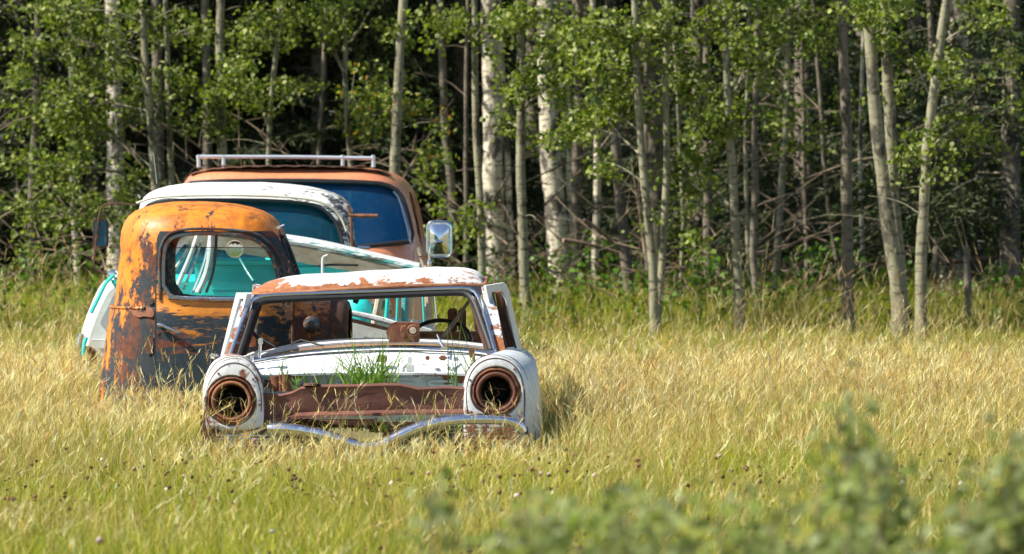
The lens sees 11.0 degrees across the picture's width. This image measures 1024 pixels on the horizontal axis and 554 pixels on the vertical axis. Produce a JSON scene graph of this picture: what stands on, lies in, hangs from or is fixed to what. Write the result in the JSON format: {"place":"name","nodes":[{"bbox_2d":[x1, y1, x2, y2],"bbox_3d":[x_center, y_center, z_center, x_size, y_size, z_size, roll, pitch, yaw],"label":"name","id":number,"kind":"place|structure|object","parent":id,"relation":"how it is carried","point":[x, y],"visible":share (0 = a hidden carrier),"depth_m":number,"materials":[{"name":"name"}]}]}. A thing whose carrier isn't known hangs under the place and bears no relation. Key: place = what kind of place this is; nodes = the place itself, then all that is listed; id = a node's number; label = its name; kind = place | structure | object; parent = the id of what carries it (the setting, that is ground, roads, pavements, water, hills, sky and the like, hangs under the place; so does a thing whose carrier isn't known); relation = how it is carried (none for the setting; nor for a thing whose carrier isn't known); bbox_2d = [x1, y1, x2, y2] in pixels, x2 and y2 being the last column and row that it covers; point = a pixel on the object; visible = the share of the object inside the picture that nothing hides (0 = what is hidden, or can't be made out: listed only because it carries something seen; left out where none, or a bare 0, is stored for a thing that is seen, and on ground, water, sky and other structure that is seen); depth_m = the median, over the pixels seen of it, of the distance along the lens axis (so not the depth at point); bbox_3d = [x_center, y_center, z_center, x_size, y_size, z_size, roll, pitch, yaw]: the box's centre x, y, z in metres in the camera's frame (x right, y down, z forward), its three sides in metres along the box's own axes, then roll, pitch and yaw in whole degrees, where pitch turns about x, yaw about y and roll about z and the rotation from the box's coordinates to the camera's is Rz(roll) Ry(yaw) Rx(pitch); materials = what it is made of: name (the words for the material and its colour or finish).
{"place":"outdoors","nodes":[
{"label":"outdoors","id":0,"kind":"place"},
{"bbox_2d":[0,249,1023,553],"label":"ground","id":1,"kind":"structure","parent":0,"point":[361,435],"depth_m":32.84,"materials":[{"name":"plant"}]},
{"bbox_2d":[0,0,42,296],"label":"aspen tree","id":2,"kind":"object","parent":1,"relation":"on","point":[37,31],"visible":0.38,"depth_m":64.63,"materials":[{"name":"grey plant"}]},
{"bbox_2d":[0,0,105,287],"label":"spruce tree","id":3,"kind":"object","parent":1,"relation":"on","point":[3,6],"visible":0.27,"depth_m":65.21,"materials":[{"name":"green plant"}]},
{"bbox_2d":[21,0,101,284],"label":"birch tree","id":4,"kind":"object","parent":1,"relation":"on","point":[73,205],"visible":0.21,"depth_m":64.64,"materials":[{"name":"white plant"}]},
{"bbox_2d":[0,0,147,286],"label":"spruce tree","id":5,"kind":"object","parent":1,"relation":"on","point":[26,27],"visible":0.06,"depth_m":66.16,"materials":[{"name":"green plant"}]},
{"bbox_2d":[0,0,176,286],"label":"spruce tree","id":6,"kind":"object","parent":1,"relation":"on","point":[128,129],"visible":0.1,"depth_m":65.84,"materials":[{"name":"green plant"}]},
{"bbox_2d":[0,0,194,288],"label":"aspen tree","id":7,"kind":"object","parent":1,"relation":"on","point":[139,14],"visible":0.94,"depth_m":57.44,"materials":[{"name":"green plant"}]},
{"bbox_2d":[0,0,215,285],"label":"spruce tree","id":8,"kind":"object","parent":1,"relation":"on","point":[86,177],"visible":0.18,"depth_m":65.28,"materials":[{"name":"green plant"}]},
{"bbox_2d":[101,0,125,276],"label":"birch tree","id":9,"kind":"object","parent":1,"relation":"on","point":[113,91],"visible":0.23,"depth_m":64.58,"materials":[{"name":"white plant"}]},
{"bbox_2d":[0,0,242,288],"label":"spruce tree","id":10,"kind":"object","parent":1,"relation":"on","point":[165,182],"visible":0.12,"depth_m":65.22,"materials":[{"name":"green plant"}]},
{"bbox_2d":[136,0,176,185],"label":"aspen tree","id":11,"kind":"object","parent":1,"relation":"on","point":[156,58],"visible":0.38,"depth_m":64.61,"materials":[{"name":"grey plant"}]},
{"bbox_2d":[61,0,291,284],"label":"spruce tree","id":12,"kind":"object","parent":1,"relation":"on","point":[183,164],"visible":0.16,"depth_m":65.43,"materials":[{"name":"green plant"}]},
{"bbox_2d":[163,0,215,168],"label":"aspen tree","id":13,"kind":"object","parent":1,"relation":"on","point":[206,72],"visible":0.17,"depth_m":64.61,"materials":[{"name":"grey plant"}]},
{"bbox_2d":[125,0,256,185],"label":"aspen tree","id":14,"kind":"object","parent":1,"relation":"on","point":[176,73],"visible":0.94,"depth_m":57.98,"materials":[{"name":"green plant"}]},
{"bbox_2d":[97,201,352,419],"bbox_3d":[-1.925,0.255,35.471,1.692,1.525,1.834,0,1,0],"label":"truck cab","id":15,"kind":"object","parent":1,"relation":"on","point":[154,304],"visible":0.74,"depth_m":34.70,"materials":[{"name":"orange paint"}]},
{"bbox_2d":[76,153,377,380],"bbox_3d":[-2.061,-0.077,40.232,2.184,1.716,4.744,0,1,0],"label":"pickup truck","id":16,"kind":"object","parent":1,"relation":"on","point":[310,212],"visible":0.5,"depth_m":39.10,"materials":[{"name":"white paint"}]},
{"bbox_2d":[170,0,286,167],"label":"aspen tree","id":17,"kind":"object","parent":1,"relation":"on","point":[229,82],"visible":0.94,"depth_m":57.71,"materials":[{"name":"green plant"}]},
{"bbox_2d":[103,0,364,270],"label":"spruce tree","id":18,"kind":"object","parent":1,"relation":"on","point":[177,151],"visible":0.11,"depth_m":65.84,"materials":[{"name":"green plant"}]},
{"bbox_2d":[201,0,340,164],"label":"aspen tree","id":19,"kind":"object","parent":1,"relation":"on","point":[266,26],"visible":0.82,"depth_m":59.09,"materials":[{"name":"green plant"}]},
{"bbox_2d":[124,0,427,221],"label":"spruce tree","id":20,"kind":"object","parent":1,"relation":"on","point":[291,123],"visible":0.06,"depth_m":65.76,"materials":[{"name":"green plant"}]},
{"bbox_2d":[175,232,437,337],"bbox_3d":[-1.490,0.224,37.097,1.956,1.210,2.021,0,1,0],"label":"turquoise car","id":21,"kind":"object","parent":1,"relation":"on","point":[218,271],"visible":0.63,"depth_m":36.93,"materials":[{"name":"white paint"}]},
{"bbox_2d":[184,155,451,321],"bbox_3d":[-1.648,-0.062,44.834,2.333,1.964,4.340,0,1,0],"label":"van","id":22,"kind":"object","parent":1,"relation":"on","point":[395,228],"visible":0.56,"depth_m":43.20,"materials":[{"name":"paint"}]},
{"bbox_2d":[300,1,366,164],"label":"aspen tree","id":23,"kind":"object","parent":1,"relation":"on","point":[321,102],"visible":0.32,"depth_m":64.63,"materials":[{"name":"grey plant"}]},
{"bbox_2d":[213,0,476,263],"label":"spruce tree","id":24,"kind":"object","parent":1,"relation":"on","point":[365,44],"visible":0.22,"depth_m":65.41,"materials":[{"name":"green plant"}]},
{"bbox_2d":[298,0,391,166],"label":"aspen tree","id":25,"kind":"object","parent":1,"relation":"on","point":[344,10],"visible":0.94,"depth_m":59.37,"materials":[{"name":"green plant"}]},
{"bbox_2d":[200,267,541,457],"bbox_3d":[-0.808,0.489,32.057,1.972,1.076,4.514,0,1,0],"label":"car wreck","id":26,"kind":"object","parent":1,"relation":"on","point":[235,372],"visible":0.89,"depth_m":30.94,"materials":[{"name":"white paint"}]},
{"bbox_2d":[260,352,350,391],"bbox_3d":[-1.330,0.535,30.620,0.871,0.263,0.397,0,1,0],"label":"grass clump","id":27,"kind":"object","parent":26,"relation":"in","point":[297,380],"visible":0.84,"depth_m":30.64,"materials":[{"name":"plant"}]},
{"bbox_2d":[307,331,424,383],"bbox_3d":[-0.853,0.485,30.787,0.849,0.368,0.568,0,1,19],"label":"grass clump","id":28,"kind":"object","parent":26,"relation":"in","point":[357,378],"visible":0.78,"depth_m":30.74,"materials":[{"name":"green plant"}]},
{"bbox_2d":[386,322,419,342],"bbox_3d":[-0.646,0.326,31.307,0.196,0.121,0.203,0,1,0],"label":"gauge box","id":29,"kind":"object","parent":26,"relation":"on","point":[402,332],"visible":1,"depth_m":31.27,"materials":[{"name":"brown metal"}]},
{"bbox_2d":[424,318,539,385],"bbox_3d":[-0.143,0.423,30.882,0.722,0.453,0.515,0,1,-14],"label":"grass clump","id":30,"kind":"object","parent":26,"relation":"in","point":[455,374],"visible":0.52,"depth_m":30.91,"materials":[{"name":"plant"}]},
{"bbox_2d":[292,416,462,432],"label":"weeds","id":31,"kind":"object","parent":1,"relation":"on","point":[382,428],"visible":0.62,"depth_m":30.25,"materials":[{"name":"green plant"}]},
{"bbox_2d":[230,0,543,247],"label":"spruce tree","id":32,"kind":"object","parent":1,"relation":"on","point":[428,87],"visible":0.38,"depth_m":65.20,"materials":[{"name":"green plant"}]},
{"bbox_2d":[357,0,471,266],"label":"aspen tree","id":33,"kind":"object","parent":1,"relation":"on","point":[394,104],"visible":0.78,"depth_m":56.92,"materials":[{"name":"green plant"}]},
{"bbox_2d":[282,0,568,282],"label":"spruce tree","id":34,"kind":"object","parent":1,"relation":"on","point":[450,51],"visible":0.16,"depth_m":65.84,"materials":[{"name":"green plant"}]},
{"bbox_2d":[376,465,501,553],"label":"shrub","id":35,"kind":"object","parent":1,"relation":"on","point":[440,510],"visible":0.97,"depth_m":10.30,"materials":[{"name":"green plant"}]},
{"bbox_2d":[414,0,489,267],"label":"aspen tree","id":36,"kind":"object","parent":1,"relation":"on","point":[465,166],"visible":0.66,"depth_m":63.98,"materials":[{"name":"grey plant"}]},
{"bbox_2d":[416,0,493,266],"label":"aspen tree","id":37,"kind":"object","parent":1,"relation":"on","point":[450,178],"visible":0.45,"depth_m":64.64,"materials":[{"name":"grey plant"}]},
{"bbox_2d":[415,0,530,305],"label":"aspen tree","id":38,"kind":"object","parent":1,"relation":"on","point":[457,24],"visible":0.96,"depth_m":55.38,"materials":[{"name":"green plant"}]},
{"bbox_2d":[328,0,619,290],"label":"spruce tree","id":39,"kind":"object","parent":1,"relation":"on","point":[411,133],"visible":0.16,"depth_m":65.84,"materials":[{"name":"green plant"}]},
{"bbox_2d":[456,0,527,283],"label":"birch tree","id":40,"kind":"object","parent":1,"relation":"on","point":[508,182],"visible":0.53,"depth_m":64.64,"materials":[{"name":"white plant"}]},
{"bbox_2d":[481,0,516,283],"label":"birch tree","id":41,"kind":"object","parent":1,"relation":"on","point":[492,163],"visible":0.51,"depth_m":64.56,"materials":[{"name":"white plant"}]},
{"bbox_2d":[3,438,1006,553],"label":"clover","id":42,"kind":"object","parent":1,"relation":"on","point":[99,540],"visible":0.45,"depth_m":24.07,"materials":[{"name":"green plant"}]},
{"bbox_2d":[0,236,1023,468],"bbox_3d":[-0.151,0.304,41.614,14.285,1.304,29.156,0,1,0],"label":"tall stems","id":43,"kind":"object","parent":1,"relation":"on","point":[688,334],"visible":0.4,"depth_m":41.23,"materials":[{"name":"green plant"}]},
{"bbox_2d":[0,263,1023,389],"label":"grass","id":44,"kind":"structure","parent":1,"relation":"on","point":[446,304],"depth_m":54.67,"materials":[{"name":"green plant"}]},
{"bbox_2d":[0,219,1023,336],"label":"undergrowth","id":45,"kind":"object","parent":1,"relation":"on","point":[704,279],"visible":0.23,"depth_m":57.35,"materials":[{"name":"green plant"}]},
{"bbox_2d":[0,52,1023,319],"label":"dead brush","id":46,"kind":"object","parent":1,"relation":"on","point":[578,254],"visible":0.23,"depth_m":60.12,"materials":[{"name":"grey wood"}]},
{"bbox_2d":[562,238,618,254],"bbox_3d":[0.981,-0.333,61.202,0.887,0.240,0.056,0,1,-27],"label":"fallen log","id":47,"kind":"object","parent":46,"relation":"on","point":[572,241],"visible":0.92,"depth_m":61.12,"materials":[{"name":"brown wood"}]},
{"bbox_2d":[582,218,624,253],"bbox_3d":[1.044,-0.465,60.200,0.631,0.412,0.044,-1,1,-41],"label":"branch","id":48,"kind":"object","parent":46,"relation":"on","point":[595,227],"visible":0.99,"depth_m":60.16,"materials":[{"name":"grey wood"}]},
{"bbox_2d":[668,271,769,284],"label":"fallen log","id":49,"kind":"object","parent":46,"relation":"on","point":[715,273],"visible":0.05,"depth_m":66.15,"materials":[{"name":"brown wood"}]},
{"bbox_2d":[769,267,857,280],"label":"fallen log","id":50,"kind":"object","parent":46,"relation":"on","point":[790,273],"visible":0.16,"depth_m":66.07,"materials":[{"name":"brown wood"}]},
{"bbox_2d":[782,254,859,264],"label":"fallen log","id":51,"kind":"object","parent":46,"relation":"on","point":[794,261],"visible":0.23,"depth_m":65.06,"materials":[{"name":"brown wood"}]},
{"bbox_2d":[952,256,1023,263],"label":"fallen log","id":52,"kind":"object","parent":46,"relation":"on","point":[957,261],"visible":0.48,"depth_m":62.11,"materials":[{"name":"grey wood"}]},
{"bbox_2d":[0,0,1023,286],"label":"forest","id":53,"kind":"object","parent":1,"relation":"on","point":[620,2],"visible":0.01,"depth_m":83.25,"materials":[{"name":"green plant"}]},
{"bbox_2d":[465,483,581,553],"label":"shrub","id":54,"kind":"object","parent":1,"relation":"on","point":[545,541],"visible":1,"depth_m":9.23,"materials":[{"name":"green plant"}]},
{"bbox_2d":[473,0,603,331],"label":"aspen tree","id":55,"kind":"object","parent":1,"relation":"on","point":[519,81],"visible":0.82,"depth_m":54.78,"materials":[{"name":"green plant"}]},
{"bbox_2d":[441,0,642,288],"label":"spruce tree","id":56,"kind":"object","parent":1,"relation":"on","point":[533,117],"visible":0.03,"depth_m":74.03,"materials":[{"name":"green plant"}]},
{"bbox_2d":[496,480,595,553],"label":"shrub","id":57,"kind":"object","parent":1,"relation":"on","point":[564,514],"visible":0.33,"depth_m":10.04,"materials":[{"name":"green plant"}]},
{"bbox_2d":[532,0,576,303],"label":"birch tree","id":58,"kind":"object","parent":1,"relation":"on","point":[555,207],"visible":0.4,"depth_m":63.90,"materials":[{"name":"white plant"}]},
{"bbox_2d":[473,0,637,280],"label":"spruce tree","id":59,"kind":"object","parent":1,"relation":"on","point":[622,142],"visible":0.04,"depth_m":78.51,"materials":[{"name":"green plant"}]},
{"bbox_2d":[503,0,628,279],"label":"birch tree","id":60,"kind":"object","parent":1,"relation":"on","point":[569,193],"visible":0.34,"depth_m":63.98,"materials":[{"name":"grey plant"}]},
{"bbox_2d":[558,0,582,284],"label":"aspen tree","id":61,"kind":"object","parent":1,"relation":"on","point":[576,181],"visible":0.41,"depth_m":64.62,"materials":[{"name":"grey plant"}]},
{"bbox_2d":[567,0,635,300],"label":"aspen tree","id":62,"kind":"object","parent":1,"relation":"on","point":[622,224],"visible":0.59,"depth_m":60.83,"materials":[{"name":"grey plant"}]},
{"bbox_2d":[583,0,630,296],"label":"birch tree","id":63,"kind":"object","parent":1,"relation":"on","point":[596,201],"visible":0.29,"depth_m":64.64,"materials":[{"name":"white plant"}]},
{"bbox_2d":[535,0,687,339],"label":"aspen tree","id":64,"kind":"object","parent":1,"relation":"on","point":[620,100],"visible":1,"depth_m":52.82,"materials":[{"name":"green plant"}]},
{"bbox_2d":[574,460,665,553],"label":"shrub","id":65,"kind":"object","parent":1,"relation":"on","point":[607,545],"visible":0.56,"depth_m":10.20,"materials":[{"name":"green plant"}]},
{"bbox_2d":[511,0,744,279],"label":"spruce tree","id":66,"kind":"object","parent":1,"relation":"on","point":[611,187],"visible":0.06,"depth_m":75.45,"materials":[{"name":"green plant"}]},
{"bbox_2d":[565,476,709,553],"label":"shrub","id":67,"kind":"object","parent":1,"relation":"on","point":[683,526],"visible":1,"depth_m":9.18,"materials":[{"name":"green plant"}]},
{"bbox_2d":[635,0,668,287],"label":"aspen tree","id":68,"kind":"object","parent":1,"relation":"on","point":[652,150],"visible":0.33,"depth_m":64.56,"materials":[{"name":"grey plant"}]},
{"bbox_2d":[607,474,719,553],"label":"shrub","id":69,"kind":"object","parent":1,"relation":"on","point":[694,498],"visible":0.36,"depth_m":10.40,"materials":[{"name":"green plant"}]},
{"bbox_2d":[603,0,739,336],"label":"aspen tree","id":70,"kind":"object","parent":1,"relation":"on","point":[661,24],"visible":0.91,"depth_m":53.05,"materials":[{"name":"green plant"}]},
{"bbox_2d":[654,1,712,301],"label":"aspen tree","id":71,"kind":"object","parent":1,"relation":"on","point":[678,128],"visible":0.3,"depth_m":62.06,"materials":[{"name":"grey plant"}]},
{"bbox_2d":[581,0,826,286],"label":"spruce tree","id":72,"kind":"object","parent":1,"relation":"on","point":[692,6],"visible":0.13,"depth_m":71.65,"materials":[{"name":"green plant"}]},
{"bbox_2d":[652,0,766,286],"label":"aspen tree","id":73,"kind":"object","parent":1,"relation":"on","point":[707,197],"visible":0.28,"depth_m":63.97,"materials":[{"name":"grey plant"}]},
{"bbox_2d":[666,0,812,337],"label":"aspen tree","id":74,"kind":"object","parent":1,"relation":"on","point":[721,124],"visible":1,"depth_m":53.05,"materials":[{"name":"green plant"}]},
{"bbox_2d":[603,0,883,278],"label":"spruce tree","id":75,"kind":"object","parent":1,"relation":"on","point":[682,120],"visible":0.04,"depth_m":74.71,"materials":[{"name":"green plant"}]},
{"bbox_2d":[652,471,854,553],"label":"shrub","id":76,"kind":"object","parent":1,"relation":"on","point":[743,540],"visible":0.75,"depth_m":9.61,"materials":[{"name":"green plant"}]},
{"bbox_2d":[749,0,790,310],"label":"aspen tree","id":77,"kind":"object","parent":1,"relation":"on","point":[754,223],"visible":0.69,"depth_m":56.94,"materials":[{"name":"grey plant"}]},
{"bbox_2d":[743,0,810,309],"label":"aspen tree","id":78,"kind":"object","parent":1,"relation":"on","point":[746,195],"visible":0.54,"depth_m":58.56,"materials":[{"name":"grey plant"}]},
{"bbox_2d":[714,0,862,297],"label":"aspen tree","id":79,"kind":"object","parent":1,"relation":"on","point":[785,145],"visible":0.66,"depth_m":60.24,"materials":[{"name":"green plant"}]},
{"bbox_2d":[667,0,933,286],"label":"spruce tree","id":80,"kind":"object","parent":1,"relation":"on","point":[797,130],"visible":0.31,"depth_m":68.25,"materials":[{"name":"green plant"}]},
{"bbox_2d":[765,0,840,285],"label":"aspen tree","id":81,"kind":"object","parent":1,"relation":"on","point":[835,254],"visible":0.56,"depth_m":62.37,"materials":[{"name":"grey plant"}]},
{"bbox_2d":[759,0,863,290],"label":"aspen tree","id":82,"kind":"object","parent":1,"relation":"on","point":[803,164],"visible":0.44,"depth_m":63.33,"materials":[{"name":"grey plant"}]},
{"bbox_2d":[777,0,868,336],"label":"aspen tree","id":83,"kind":"object","parent":1,"relation":"on","point":[845,100],"visible":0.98,"depth_m":53.72,"materials":[{"name":"grey plant"}]},
{"bbox_2d":[725,485,932,553],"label":"shrub","id":84,"kind":"object","parent":1,"relation":"on","point":[861,546],"visible":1,"depth_m":9.40,"materials":[{"name":"green plant"}]},
{"bbox_2d":[790,361,913,552],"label":"shrub","id":85,"kind":"object","parent":1,"relation":"on","point":[843,456],"visible":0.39,"depth_m":10.59,"materials":[{"name":"green plant"}]},
{"bbox_2d":[797,0,909,341],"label":"aspen tree","id":86,"kind":"object","parent":1,"relation":"on","point":[867,16],"visible":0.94,"depth_m":50.84,"materials":[{"name":"grey plant"}]},
{"bbox_2d":[837,29,874,290],"bbox_3d":[4.369,-4.844,61.487,2.800,10.896,2.729,0,1,0],"label":"birch tree","id":87,"kind":"object","parent":1,"relation":"on","point":[862,232],"visible":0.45,"depth_m":61.45,"materials":[{"name":"grey plant"}]},
{"bbox_2d":[757,0,963,267],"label":"spruce tree","id":88,"kind":"object","parent":1,"relation":"on","point":[836,130],"visible":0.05,"depth_m":73.23,"materials":[{"name":"green plant"}]},
{"bbox_2d":[807,428,950,553],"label":"shrub","id":89,"kind":"object","parent":1,"relation":"on","point":[875,471],"visible":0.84,"depth_m":10.20,"materials":[{"name":"green plant"}]},
{"bbox_2d":[861,0,940,321],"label":"aspen tree","id":90,"kind":"object","parent":1,"relation":"on","point":[886,43],"visible":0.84,"depth_m":51.05,"materials":[{"name":"grey plant"}]},
{"bbox_2d":[785,0,1023,291],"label":"spruce tree","id":91,"kind":"object","parent":1,"relation":"on","point":[916,23],"visible":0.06,"depth_m":70.20,"materials":[{"name":"green plant"}]},
{"bbox_2d":[814,0,1023,298],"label":"spruce tree","id":92,"kind":"object","parent":1,"relation":"on","point":[909,50],"visible":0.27,"depth_m":62.23,"materials":[{"name":"green plant"}]},
{"bbox_2d":[838,0,1023,302],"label":"spruce tree","id":93,"kind":"object","parent":1,"relation":"on","point":[1009,212],"visible":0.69,"depth_m":59.44,"materials":[{"name":"green plant"}]},
{"bbox_2d":[890,504,992,553],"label":"shrub","id":94,"kind":"object","parent":1,"relation":"on","point":[945,541],"visible":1,"depth_m":9.40,"materials":[{"name":"green plant"}]},
{"bbox_2d":[873,0,1023,343],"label":"aspen tree","id":95,"kind":"object","parent":1,"relation":"on","point":[924,150],"visible":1,"depth_m":50.44,"materials":[{"name":"green plant"}]},
{"bbox_2d":[934,0,968,295],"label":"birch tree","id":96,"kind":"object","parent":1,"relation":"on","point":[956,12],"visible":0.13,"depth_m":62.27,"materials":[{"name":"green plant"}]},
{"bbox_2d":[926,0,997,305],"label":"aspen tree","id":97,"kind":"object","parent":1,"relation":"on","point":[935,265],"visible":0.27,"depth_m":60.24,"materials":[{"name":"grey plant"}]},
{"bbox_2d":[901,413,1023,553],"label":"shrub","id":98,"kind":"object","parent":1,"relation":"on","point":[1006,529],"visible":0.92,"depth_m":9.78,"materials":[{"name":"green plant"}]},
{"bbox_2d":[963,246,972,315],"bbox_3d":[4.733,0.043,55.007,0.106,0.733,0.095,0,1,0],"label":"stump","id":99,"kind":"object","parent":1,"relation":"on","point":[967,276],"visible":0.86,"depth_m":54.97,"materials":[{"name":"brown wood"}]},
{"bbox_2d":[933,0,1023,291],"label":"spruce tree","id":100,"kind":"object","parent":1,"relation":"on","point":[992,272],"visible":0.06,"depth_m":64.01,"materials":[{"name":"green plant"}]},
{"bbox_2d":[983,1,992,175],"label":"aspen tree","id":101,"kind":"object","parent":1,"relation":"on","point":[987,74],"visible":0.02,"depth_m":64.62,"materials":[{"name":"plant"}]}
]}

